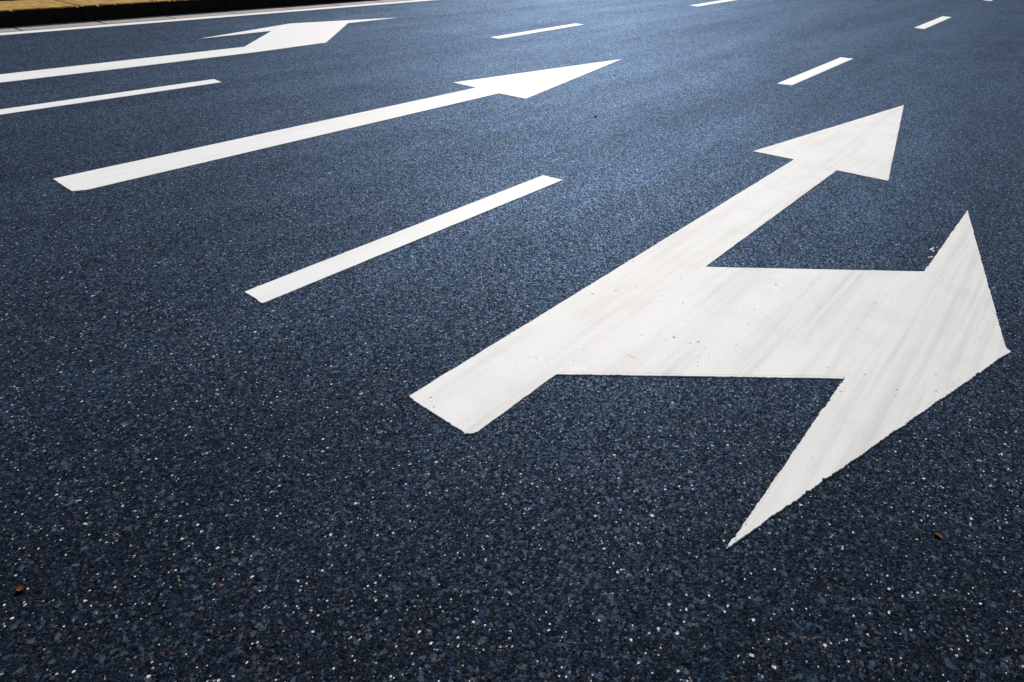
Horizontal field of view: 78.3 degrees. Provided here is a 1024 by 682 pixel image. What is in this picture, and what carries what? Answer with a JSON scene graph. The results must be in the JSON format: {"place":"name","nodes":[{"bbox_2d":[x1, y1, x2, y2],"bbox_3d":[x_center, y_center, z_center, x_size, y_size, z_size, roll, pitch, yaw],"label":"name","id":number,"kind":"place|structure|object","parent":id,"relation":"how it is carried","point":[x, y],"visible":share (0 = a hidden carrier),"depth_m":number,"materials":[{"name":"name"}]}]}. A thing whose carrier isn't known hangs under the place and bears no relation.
{"place":"outdoors","nodes":[
{"label":"outdoors","id":0,"kind":"place"},
{"bbox_2d":[0,0,1023,681],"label":"road","id":1,"kind":"structure","parent":0,"point":[210,470],"depth_m":2.15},
{"bbox_2d":[15,583,24,590],"bbox_3d":[-1.128,0.565,1.441,0.020,0.004,0.018,26,41,32],"label":"leaf scrap","id":2,"kind":"object","parent":1,"relation":"on","point":[19,587],"visible":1,"depth_m":1.44,"materials":[{"name":"brown plant"}]},
{"bbox_2d":[0,79,221,114],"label":"lane marking","id":3,"kind":"object","parent":1,"relation":"on","point":[92,98],"visible":1,"depth_m":5.30,"materials":[{"name":"paint"}]},
{"bbox_2d":[0,17,398,82],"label":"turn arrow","id":4,"kind":"object","parent":1,"relation":"on","point":[290,35],"visible":1,"depth_m":7.46,"materials":[{"name":"paint"}]},
{"bbox_2d":[0,0,431,35],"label":"edge line","id":5,"kind":"object","parent":1,"relation":"on","point":[106,25],"visible":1,"depth_m":9.46,"materials":[{"name":"paint"}]},
{"bbox_2d":[53,59,621,191],"bbox_3d":[-0.607,-2.103,5.498,0.928,0.004,5.998,26,41,32],"label":"straight arrow","id":6,"kind":"object","parent":1,"relation":"on","point":[525,85],"visible":1,"depth_m":4.69,"materials":[{"name":"paint"}]},
{"bbox_2d":[245,175,561,303],"bbox_3d":[-0.401,-0.595,3.230,0.152,0.004,2.047,26,41,32],"label":"lane marking","id":7,"kind":"object","parent":1,"relation":"on","point":[287,284],"visible":1,"depth_m":3.03,"materials":[{"name":"paint"}]},
{"bbox_2d":[490,23,583,38],"bbox_3d":[0.420,-4.596,9.303,0.177,0.004,2.189,24,40,30],"label":"lane marking","id":8,"kind":"object","parent":1,"relation":"on","point":[531,32],"visible":1,"depth_m":9.19,"materials":[{"name":"paint"}]},
{"bbox_2d":[409,105,1010,548],"bbox_3d":[2.022,-0.820,3.675,1.606,0.004,5.905,23,39,29],"label":"two headed arrow","id":9,"kind":"object","parent":1,"relation":"on","point":[897,349],"visible":1,"depth_m":2.46,"materials":[{"name":"paint"}]},
{"bbox_2d":[690,0,733,6],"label":"lane marking","id":10,"kind":"object","parent":1,"relation":"on","point":[709,3],"visible":1,"depth_m":13.38,"materials":[{"name":"paint"}]},
{"bbox_2d":[777,57,852,85],"bbox_3d":[3.499,-3.091,7.165,0.151,0.004,2.281,25,40,31],"label":"lane marking","id":11,"kind":"object","parent":1,"relation":"on","point":[794,80],"visible":1,"depth_m":7.04,"materials":[{"name":"paint"}]},
{"bbox_2d":[915,16,950,28],"bbox_3d":[7.680,-5.803,11.438,0.170,0.004,2.580,25,40,31],"label":"lane marking","id":12,"kind":"object","parent":1,"relation":"on","point":[932,22],"visible":1,"depth_m":11.36,"materials":[{"name":"paint"}]},
{"label":"ground","id":13,"kind":"structure","parent":0,"visible":0},
{"bbox_2d":[0,0,83,27],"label":"kerb","id":14,"kind":"structure","parent":13,"relation":"on","point":[16,13],"depth_m":8.63,"materials":[{"name":"grey concrete"}]},
{"bbox_2d":[55,0,159,20],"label":"kerb stone","id":15,"kind":"object","parent":13,"relation":"on","point":[93,10],"visible":0.91,"depth_m":9.23,"materials":[{"name":"black stone"}]},
{"bbox_2d":[150,0,224,15],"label":"kerb stone","id":16,"kind":"object","parent":13,"relation":"on","point":[171,7],"visible":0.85,"depth_m":9.88,"materials":[{"name":"black stone"}]},
{"bbox_2d":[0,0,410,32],"bbox_3d":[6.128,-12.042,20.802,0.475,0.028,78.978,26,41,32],"label":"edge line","id":17,"kind":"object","parent":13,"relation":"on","point":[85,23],"visible":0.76,"depth_m":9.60,"materials":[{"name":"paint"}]},
{"bbox_2d":[223,0,282,10],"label":"kerb stone","id":18,"kind":"object","parent":13,"relation":"on","point":[229,5],"visible":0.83,"depth_m":10.57,"materials":[{"name":"black stone"}]},
{"bbox_2d":[282,0,333,6],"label":"kerb stone","id":19,"kind":"object","parent":13,"relation":"on","point":[285,3],"visible":0.73,"depth_m":11.26,"materials":[{"name":"black stone"}]},
{"bbox_2d":[333,0,365,2],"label":"kerb stone","id":20,"kind":"object","parent":13,"relation":"on","point":[336,1],"visible":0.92,"depth_m":11.86,"materials":[{"name":"black stone"}]}
]}

